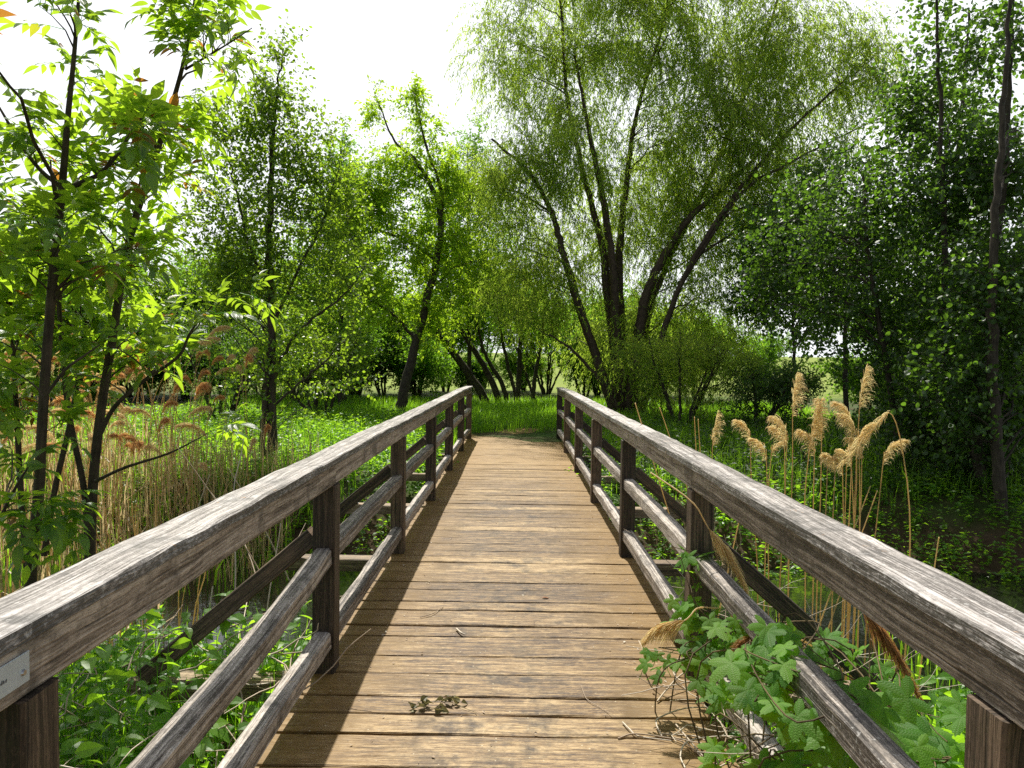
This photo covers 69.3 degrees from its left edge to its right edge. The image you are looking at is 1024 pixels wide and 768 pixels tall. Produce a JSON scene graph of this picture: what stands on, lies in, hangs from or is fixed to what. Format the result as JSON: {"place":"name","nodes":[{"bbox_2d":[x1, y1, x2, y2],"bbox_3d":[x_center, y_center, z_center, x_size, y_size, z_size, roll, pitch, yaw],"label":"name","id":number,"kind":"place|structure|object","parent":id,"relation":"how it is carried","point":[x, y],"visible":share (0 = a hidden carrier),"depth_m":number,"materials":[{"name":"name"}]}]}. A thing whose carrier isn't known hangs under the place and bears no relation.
{"place":"outdoors","nodes":[
{"label":"outdoors","id":0,"kind":"place"},
{"bbox_2d":[57,647,294,767],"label":"grass","id":1,"kind":"structure","parent":0,"point":[123,728],"depth_m":3.42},
{"bbox_2d":[1,404,444,469],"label":"grass","id":2,"kind":"structure","parent":0,"point":[408,437],"depth_m":13.95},
{"bbox_2d":[0,351,1023,767],"bbox_3d":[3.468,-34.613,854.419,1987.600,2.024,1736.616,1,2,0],"label":"ground","id":3,"kind":"structure","parent":0,"point":[950,515],"depth_m":9.99,"materials":[{"name":"plant"}]},
{"bbox_2d":[0,222,112,588],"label":"ash sapling","id":4,"kind":"object","parent":3,"relation":"on","point":[60,537],"visible":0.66,"depth_m":4.19,"materials":[{"name":"green plant"}]},
{"bbox_2d":[0,175,153,396],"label":"shrub","id":5,"kind":"object","parent":3,"relation":"on","point":[16,221],"depth_m":23.81,"materials":[{"name":"green plant"}]},
{"bbox_2d":[0,238,160,407],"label":"shrub","id":6,"kind":"object","parent":3,"relation":"on","point":[66,298],"visible":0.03,"depth_m":19.60,"materials":[{"name":"green plant"}]},
{"bbox_2d":[17,337,147,405],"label":"bush","id":7,"kind":"object","parent":3,"relation":"on","point":[93,394],"visible":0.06,"depth_m":21.63,"materials":[{"name":"green plant"}]},
{"bbox_2d":[80,408,109,548],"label":"reed","id":8,"kind":"object","parent":3,"relation":"on","point":[91,414],"visible":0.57,"depth_m":8.53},
{"bbox_2d":[0,0,190,586],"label":"ash sapling","id":9,"kind":"object","parent":3,"relation":"on","point":[21,141],"visible":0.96,"depth_m":4.24,"materials":[{"name":"green plant"}]},
{"bbox_2d":[0,181,200,555],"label":"ash sapling","id":10,"kind":"object","parent":3,"relation":"on","point":[97,323],"visible":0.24,"depth_m":5.69,"materials":[{"name":"green plant"}]},
{"bbox_2d":[95,409,161,523],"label":"reed","id":11,"kind":"object","parent":3,"relation":"on","point":[120,415],"visible":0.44,"depth_m":8.57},
{"bbox_2d":[89,329,173,397],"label":"bush","id":12,"kind":"object","parent":3,"relation":"on","point":[127,387],"depth_m":24.93,"materials":[{"name":"green plant"}]},
{"bbox_2d":[123,434,140,531],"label":"reed","id":13,"kind":"object","parent":3,"relation":"on","point":[130,438],"visible":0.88,"depth_m":8.48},
{"bbox_2d":[0,0,283,559],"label":"ash sapling","id":14,"kind":"object","parent":3,"relation":"on","point":[193,15],"visible":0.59,"depth_m":4.83,"materials":[{"name":"green plant"}]},
{"bbox_2d":[95,258,197,397],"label":"shrub","id":15,"kind":"object","parent":3,"relation":"on","point":[164,293],"visible":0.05,"depth_m":25.39,"materials":[{"name":"green plant"}]},
{"bbox_2d":[123,367,171,519],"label":"reed","id":16,"kind":"object","parent":3,"relation":"on","point":[129,370],"visible":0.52,"depth_m":9.27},
{"bbox_2d":[0,585,311,767],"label":"nettles","id":17,"kind":"object","parent":3,"relation":"on","point":[101,711],"visible":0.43,"depth_m":3.31,"materials":[{"name":"green plant"}]},
{"bbox_2d":[128,408,186,511],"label":"reed","id":18,"kind":"object","parent":3,"relation":"on","point":[133,411],"visible":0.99,"depth_m":9.22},
{"bbox_2d":[147,415,171,530],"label":"reed","id":19,"kind":"object","parent":3,"relation":"on","point":[165,420],"visible":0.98,"depth_m":8.86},
{"bbox_2d":[0,401,320,585],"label":"dry reed thatch","id":20,"kind":"object","parent":3,"relation":"on","point":[140,468],"visible":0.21,"depth_m":10.02,"materials":[{"name":"plant"}]},
{"bbox_2d":[144,398,178,526],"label":"reed","id":21,"kind":"object","parent":3,"relation":"on","point":[170,403],"visible":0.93,"depth_m":9.35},
{"bbox_2d":[0,421,362,595],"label":"reed grass","id":22,"kind":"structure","parent":3,"relation":"on","point":[216,571],"depth_m":9.86,"materials":[{"name":"plant"}]},
{"bbox_2d":[133,321,233,399],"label":"bush","id":23,"kind":"object","parent":3,"relation":"on","point":[159,377],"visible":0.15,"depth_m":24.38,"materials":[{"name":"green plant"}]},
{"bbox_2d":[158,406,212,523],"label":"reed","id":24,"kind":"object","parent":3,"relation":"on","point":[206,408],"visible":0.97,"depth_m":8.99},
{"bbox_2d":[64,604,309,722],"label":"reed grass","id":25,"kind":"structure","parent":3,"relation":"on","point":[216,647],"depth_m":4.99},
{"bbox_2d":[163,336,220,485],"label":"reed","id":26,"kind":"object","parent":3,"relation":"on","point":[216,339],"visible":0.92,"depth_m":10.11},
{"bbox_2d":[192,382,212,507],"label":"reed","id":27,"kind":"object","parent":3,"relation":"on","point":[204,386],"visible":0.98,"depth_m":8.82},
{"bbox_2d":[174,422,234,562],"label":"reed","id":28,"kind":"object","parent":3,"relation":"on","point":[180,426],"visible":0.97,"depth_m":8.65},
{"bbox_2d":[189,325,231,458],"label":"reed","id":29,"kind":"object","parent":3,"relation":"on","point":[218,329],"visible":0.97,"depth_m":10.49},
{"bbox_2d":[57,605,370,767],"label":"dead stems","id":30,"kind":"object","parent":3,"relation":"on","point":[153,734],"visible":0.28,"depth_m":3.38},
{"bbox_2d":[140,219,290,397],"bbox_3d":[-10.407,-2.730,26.798,5.927,6.472,5.744,1,2,-4],"label":"shrub","id":31,"kind":"object","parent":3,"relation":"on","point":[177,264],"visible":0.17,"depth_m":25.81,"materials":[{"name":"green plant"}]},
{"bbox_2d":[58,438,373,762],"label":"dead stems","id":32,"kind":"object","parent":3,"relation":"on","point":[81,721],"visible":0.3,"depth_m":4.16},
{"bbox_2d":[132,298,311,421],"bbox_3d":[-6.121,-0.465,16.520,3.541,2.954,3.531,1,2,0],"label":"bush","id":33,"kind":"object","parent":3,"relation":"on","point":[220,405],"visible":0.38,"depth_m":16.23,"materials":[{"name":"green plant"}]},
{"bbox_2d":[1,401,464,481],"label":"undergrowth","id":34,"kind":"object","parent":3,"relation":"on","point":[351,431],"visible":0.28,"depth_m":13.79,"materials":[{"name":"green plant"}]},
{"bbox_2d":[206,340,284,397],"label":"bush","id":35,"kind":"object","parent":3,"relation":"on","point":[247,389],"visible":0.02,"depth_m":26.80,"materials":[{"name":"green plant"}]},
{"bbox_2d":[241,354,255,484],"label":"reed","id":36,"kind":"object","parent":3,"relation":"on","point":[249,360],"visible":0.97,"depth_m":9.63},
{"bbox_2d":[184,232,313,392],"bbox_3d":[-9.130,-2.522,27.197,5.284,5.954,5.453,2,3,31],"label":"shrub","id":37,"kind":"object","parent":3,"relation":"on","point":[201,267],"visible":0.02,"depth_m":26.12,"materials":[{"name":"green plant"}]},
{"bbox_2d":[152,8,391,466],"bbox_3d":[-3.856,-2.313,11.951,3.890,7.367,2.173,1,2,0],"label":"alder tree","id":38,"kind":"object","parent":3,"relation":"on","point":[230,261],"visible":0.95,"depth_m":11.79,"materials":[{"name":"green plant"}]},
{"bbox_2d":[203,316,393,417],"bbox_3d":[-4.576,-0.306,17.034,3.420,2.563,3.446,2,3,26],"label":"bush","id":39,"kind":"object","parent":3,"relation":"on","point":[332,375],"visible":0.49,"depth_m":16.95,"materials":[{"name":"green plant"}]},
{"bbox_2d":[245,294,368,402],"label":"shrub","id":40,"kind":"object","parent":3,"relation":"on","point":[311,323],"visible":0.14,"depth_m":22.38,"materials":[{"name":"green plant"}]},
{"bbox_2d":[249,270,401,395],"bbox_3d":[-6.387,-1.781,26.178,5.362,4.615,4.592,1,2,0],"label":"shrub","id":41,"kind":"object","parent":3,"relation":"on","point":[279,289],"visible":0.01,"depth_m":25.52,"materials":[{"name":"green plant"}]},
{"bbox_2d":[277,110,405,406],"bbox_3d":[-5.147,-3.549,21.876,3.911,9.198,2.574,0,3,-16],"label":"young tree","id":42,"kind":"object","parent":3,"relation":"on","point":[343,163],"visible":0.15,"depth_m":21.71,"materials":[{"name":"green plant"}]},
{"bbox_2d":[297,308,390,405],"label":"shrub","id":43,"kind":"object","parent":3,"relation":"on","point":[372,333],"visible":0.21,"depth_m":21.85,"materials":[{"name":"green plant"}]},
{"bbox_2d":[318,356,389,397],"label":"bush","id":44,"kind":"object","parent":3,"relation":"on","point":[369,379],"visible":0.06,"depth_m":26.78,"materials":[{"name":"green plant"}]},
{"bbox_2d":[306,273,426,397],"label":"shrub","id":45,"kind":"object","parent":3,"relation":"on","point":[388,339],"visible":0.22,"depth_m":25.66,"materials":[{"name":"green plant"}]},
{"bbox_2d":[308,70,505,412],"bbox_3d":[-2.883,-3.620,19.822,5.494,9.455,2.522,1,2,0],"label":"maple tree","id":46,"kind":"object","parent":3,"relation":"on","point":[378,196],"visible":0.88,"depth_m":19.69,"materials":[{"name":"green plant"}]},
{"bbox_2d":[374,335,458,398],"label":"bush","id":47,"kind":"object","parent":3,"relation":"on","point":[422,371],"visible":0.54,"depth_m":25.33,"materials":[{"name":"green plant"}]},
{"bbox_2d":[382,282,465,392],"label":"shrub","id":48,"kind":"object","parent":3,"relation":"on","point":[416,291],"visible":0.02,"depth_m":29.09,"materials":[{"name":"green plant"}]},
{"bbox_2d":[417,290,501,391],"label":"shrub","id":49,"kind":"object","parent":3,"relation":"on","point":[462,345],"visible":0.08,"depth_m":31.85,"materials":[{"name":"green plant"}]},
{"bbox_2d":[400,109,521,385],"bbox_3d":[-1.638,-4.100,24.840,4.434,10.590,2.863,1,3,15],"label":"young tree","id":50,"kind":"object","parent":3,"relation":"on","point":[469,351],"visible":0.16,"depth_m":24.58,"materials":[{"name":"green plant"}]},
{"bbox_2d":[435,350,504,395],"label":"bush","id":51,"kind":"object","parent":3,"relation":"on","point":[478,373],"visible":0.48,"depth_m":29.46,"materials":[{"name":"green plant"}]},
{"bbox_2d":[48,391,908,453],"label":"grass","id":52,"kind":"structure","parent":3,"relation":"on","point":[544,408],"depth_m":18.87,"materials":[{"name":"plant"}]},
{"bbox_2d":[389,242,584,404],"bbox_3d":[-0.808,-1.867,24.354,6.507,5.894,2.670,1,2,0],"label":"goat willow","id":53,"kind":"object","parent":3,"relation":"on","point":[473,381],"visible":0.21,"depth_m":24.41,"materials":[{"name":"green plant"}]},
{"bbox_2d":[457,258,548,388],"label":"shrub","id":54,"kind":"object","parent":3,"relation":"on","point":[488,349],"visible":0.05,"depth_m":33.62,"materials":[{"name":"green plant"}]},
{"bbox_2d":[0,386,1023,767],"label":"footbridge","id":55,"kind":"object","parent":3,"relation":"on","point":[524,658],"visible":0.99,"depth_m":3.30,"materials":[{"name":"brown wood"}]},
{"bbox_2d":[0,650,29,698],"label":"name plate","id":56,"kind":"object","parent":55,"relation":"attached to","point":[14,673],"visible":1,"depth_m":1.27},
{"bbox_2d":[408,695,475,713],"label":"wilted sprig","id":57,"kind":"object","parent":55,"relation":"on","point":[426,701],"visible":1,"depth_m":3.23,"materials":[{"name":"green plant"}]},
{"bbox_2d":[326,445,725,761],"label":"litter","id":58,"kind":"object","parent":55,"relation":"on","point":[534,623],"visible":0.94,"depth_m":4.08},
{"bbox_2d":[618,707,773,767],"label":"dead vine","id":59,"kind":"object","parent":55,"relation":"on","point":[682,734],"visible":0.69,"depth_m":2.98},
{"bbox_2d":[650,472,749,594],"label":"broken reed","id":60,"kind":"object","parent":55,"relation":"on","point":[723,549],"visible":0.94,"depth_m":3.30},
{"bbox_2d":[863,614,922,699],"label":"broken reed","id":61,"kind":"object","parent":55,"relation":"on","point":[885,640],"visible":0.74,"depth_m":2.76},
{"bbox_2d":[0,453,1023,582],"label":"undergrowth","id":62,"kind":"object","parent":3,"relation":"on","point":[1017,491],"visible":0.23,"depth_m":9.80,"materials":[{"name":"green plant"}]},
{"bbox_2d":[494,347,551,391],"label":"bush","id":63,"kind":"object","parent":3,"relation":"on","point":[513,369],"visible":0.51,"depth_m":32.36,"materials":[{"name":"green plant"}]},
{"bbox_2d":[480,301,605,394],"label":"shrub","id":64,"kind":"object","parent":3,"relation":"on","point":[549,375],"visible":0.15,"depth_m":30.68,"materials":[{"name":"green plant"}]},
{"bbox_2d":[532,280,635,396],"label":"shrub","id":65,"kind":"object","parent":3,"relation":"on","point":[599,319],"visible":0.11,"depth_m":28.29,"materials":[{"name":"green plant"}]},
{"bbox_2d":[561,344,610,398],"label":"bush","id":66,"kind":"object","parent":3,"relation":"on","point":[595,388],"visible":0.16,"depth_m":28.66,"materials":[{"name":"green plant"}]},
{"bbox_2d":[601,294,713,400],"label":"shrub","id":67,"kind":"object","parent":3,"relation":"on","point":[653,320],"visible":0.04,"depth_m":26.49,"materials":[{"name":"green plant"}]},
{"bbox_2d":[603,310,767,426],"bbox_3d":[3.936,-0.285,17.286,3.810,2.793,3.134,1,2,0],"label":"bush","id":68,"kind":"object","parent":3,"relation":"on","point":[708,360],"visible":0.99,"depth_m":16.69,"materials":[{"name":"green plant"}]},
{"bbox_2d":[440,0,934,420],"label":"willow tree","id":69,"kind":"object","parent":3,"relation":"on","point":[621,390],"visible":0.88,"depth_m":20.18,"materials":[{"name":"green plant"}]},
{"bbox_2d":[635,545,763,737],"bbox_3d":[0.873,1.414,3.353,0.551,1.306,0.649,2,3,19],"label":"hop plant","id":70,"kind":"object","parent":3,"relation":"on","point":[684,611],"visible":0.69,"depth_m":3.25,"materials":[{"name":"green plant"}]},
{"bbox_2d":[639,607,718,653],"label":"broken reed","id":71,"kind":"object","parent":70,"relation":"on","point":[658,630],"visible":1,"depth_m":3.10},
{"bbox_2d":[648,302,750,399],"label":"shrub","id":72,"kind":"object","parent":3,"relation":"on","point":[720,321],"visible":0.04,"depth_m":24.51,"materials":[{"name":"green plant"}]},
{"bbox_2d":[621,645,891,767],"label":"dead stems","id":73,"kind":"object","parent":3,"relation":"on","point":[723,727],"visible":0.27,"depth_m":2.97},
{"bbox_2d":[729,326,797,399],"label":"shrub","id":74,"kind":"object","parent":3,"relation":"on","point":[771,353],"visible":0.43,"depth_m":27.12,"materials":[{"name":"green plant"}]},
{"bbox_2d":[709,351,829,434],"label":"bush","id":75,"kind":"object","parent":3,"relation":"on","point":[774,388],"visible":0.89,"depth_m":15.77,"materials":[{"name":"green plant"}]},
{"bbox_2d":[707,182,859,421],"bbox_3d":[7.245,-2.037,19.467,4.634,6.418,3.209,1,2,0],"label":"alder tree","id":76,"kind":"object","parent":3,"relation":"on","point":[743,308],"visible":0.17,"depth_m":19.21,"materials":[{"name":"green plant"}]},
{"bbox_2d":[624,509,961,734],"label":"dead stems","id":77,"kind":"object","parent":3,"relation":"on","point":[750,590],"visible":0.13,"depth_m":4.18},
{"bbox_2d":[562,408,1023,501],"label":"undergrowth","id":78,"kind":"object","parent":3,"relation":"on","point":[729,458],"visible":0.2,"depth_m":12.20,"materials":[{"name":"green plant"}]},
{"bbox_2d":[684,602,913,767],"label":"hop plant","id":79,"kind":"object","parent":3,"relation":"on","point":[771,700],"visible":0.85,"depth_m":2.32,"materials":[{"name":"green plant"}]},
{"bbox_2d":[710,119,919,423],"bbox_3d":[7.210,-2.476,17.625,4.696,7.346,3.084,2,3,21],"label":"alder tree","id":80,"kind":"object","parent":3,"relation":"on","point":[818,169],"visible":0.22,"depth_m":17.17,"materials":[{"name":"green plant"}]},
{"bbox_2d":[697,638,965,767],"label":"hop plant","id":81,"kind":"object","parent":3,"relation":"on","point":[944,748],"visible":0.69,"depth_m":2.28,"materials":[{"name":"green plant"}]},
{"bbox_2d":[725,128,958,477],"bbox_3d":[5.882,-0.993,12.384,4.589,6.448,3.109,1,2,0],"label":"alder tree","id":82,"kind":"object","parent":3,"relation":"on","point":[811,300],"visible":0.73,"depth_m":12.04,"materials":[{"name":"green plant"}]},
{"bbox_2d":[712,658,971,767],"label":"nettles","id":83,"kind":"object","parent":3,"relation":"on","point":[941,707],"visible":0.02,"depth_m":3.80,"materials":[{"name":"green plant"}]},
{"bbox_2d":[678,592,1016,758],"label":"reed grass","id":84,"kind":"structure","parent":3,"relation":"on","point":[744,747],"depth_m":5.78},
{"bbox_2d":[803,346,897,416],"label":"bush","id":85,"kind":"object","parent":3,"relation":"on","point":[838,390],"visible":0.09,"depth_m":19.79,"materials":[{"name":"green plant"}]},
{"bbox_2d":[813,0,1023,484],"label":"alder tree","id":86,"kind":"object","parent":3,"relation":"on","point":[919,129],"visible":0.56,"depth_m":11.24,"materials":[{"name":"green plant"}]},
{"bbox_2d":[823,10,1023,405],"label":"alder tree","id":87,"kind":"object","parent":3,"relation":"on","point":[981,84],"visible":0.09,"depth_m":14.06,"materials":[{"name":"green plant"}]},
{"bbox_2d":[866,0,1023,493],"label":"alder tree","id":88,"kind":"object","parent":3,"relation":"on","point":[988,74],"visible":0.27,"depth_m":10.72,"materials":[{"name":"green plant"}]},
{"bbox_2d":[881,0,1023,519],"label":"alder tree","id":89,"kind":"object","parent":3,"relation":"on","point":[992,400],"visible":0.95,"depth_m":9.73,"materials":[{"name":"green plant"}]},
{"bbox_2d":[0,547,1023,743],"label":"water","id":90,"kind":"structure","parent":0,"point":[1011,592],"depth_m":7.82,"materials":[{"name":"black liquid"}]},
{"bbox_2d":[710,410,725,455],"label":"reed","id":91,"kind":"object","parent":90,"relation":"in","point":[715,427],"visible":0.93,"depth_m":6.61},
{"bbox_2d":[731,419,757,603],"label":"reed","id":92,"kind":"object","parent":90,"relation":"in","point":[742,424],"visible":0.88,"depth_m":6.40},
{"bbox_2d":[747,438,768,614],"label":"reed","id":93,"kind":"object","parent":90,"relation":"in","point":[757,445],"visible":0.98,"depth_m":6.21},
{"bbox_2d":[763,440,787,610],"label":"reed","id":94,"kind":"object","parent":90,"relation":"in","point":[774,447],"visible":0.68,"depth_m":6.32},
{"bbox_2d":[766,424,786,624],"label":"reed","id":95,"kind":"object","parent":90,"relation":"in","point":[772,429],"visible":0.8,"depth_m":6.10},
{"bbox_2d":[767,414,788,621],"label":"reed","id":96,"kind":"object","parent":90,"relation":"in","point":[772,419],"visible":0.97,"depth_m":5.90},
{"bbox_2d":[787,372,808,596],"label":"reed","id":97,"kind":"object","parent":90,"relation":"in","point":[797,377],"visible":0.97,"depth_m":6.00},
{"bbox_2d":[793,429,815,642],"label":"reed","id":98,"kind":"object","parent":90,"relation":"in","point":[802,434],"visible":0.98,"depth_m":5.80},
{"bbox_2d":[804,398,828,645],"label":"reed","id":99,"kind":"object","parent":90,"relation":"in","point":[816,419],"visible":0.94,"depth_m":5.89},
{"bbox_2d":[808,398,826,621],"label":"reed","id":100,"kind":"object","parent":90,"relation":"in","point":[816,404],"visible":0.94,"depth_m":5.91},
{"bbox_2d":[820,452,835,631],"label":"reed","id":101,"kind":"object","parent":90,"relation":"in","point":[828,458],"visible":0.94,"depth_m":5.62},
{"bbox_2d":[820,451,847,668],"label":"reed","id":102,"kind":"object","parent":90,"relation":"in","point":[839,454],"visible":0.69,"depth_m":5.71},
{"bbox_2d":[827,456,847,679],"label":"reed","id":103,"kind":"object","parent":90,"relation":"in","point":[837,461],"visible":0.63,"depth_m":5.74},
{"bbox_2d":[829,401,851,671],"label":"reed","id":104,"kind":"object","parent":90,"relation":"in","point":[837,405],"visible":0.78,"depth_m":5.80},
{"bbox_2d":[835,412,860,679],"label":"reed","id":105,"kind":"object","parent":90,"relation":"in","point":[845,418],"visible":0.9,"depth_m":5.70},
{"bbox_2d":[843,436,863,679],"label":"reed","id":106,"kind":"object","parent":90,"relation":"in","point":[851,439],"visible":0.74,"depth_m":5.62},
{"bbox_2d":[840,437,869,667],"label":"reed","id":107,"kind":"object","parent":90,"relation":"in","point":[849,447],"visible":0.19,"depth_m":5.95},
{"bbox_2d":[849,363,875,629],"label":"reed","id":108,"kind":"object","parent":90,"relation":"in","point":[863,385],"visible":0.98,"depth_m":5.79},
{"bbox_2d":[857,422,878,656],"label":"reed","id":109,"kind":"object","parent":90,"relation":"in","point":[869,425],"visible":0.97,"depth_m":5.52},
{"bbox_2d":[835,410,910,677],"bbox_3d":[2.687,1.353,5.529,0.596,2.318,0.101,1,2,0],"label":"reed","id":110,"kind":"object","parent":90,"relation":"in","point":[866,438],"visible":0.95,"depth_m":5.51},
{"bbox_2d":[864,439,910,663],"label":"reed","id":111,"kind":"object","parent":90,"relation":"in","point":[894,444],"visible":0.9,"depth_m":5.62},
{"bbox_2d":[0,0,1023,357],"label":"sky","id":112,"kind":"structure","parent":0,"point":[348,41],"materials":[{"name":"white"}]},
{"bbox_2d":[583,406,1023,514],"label":"grass","id":113,"kind":"structure","parent":0,"point":[797,471],"depth_m":11.58,"materials":[{"name":"plant"}]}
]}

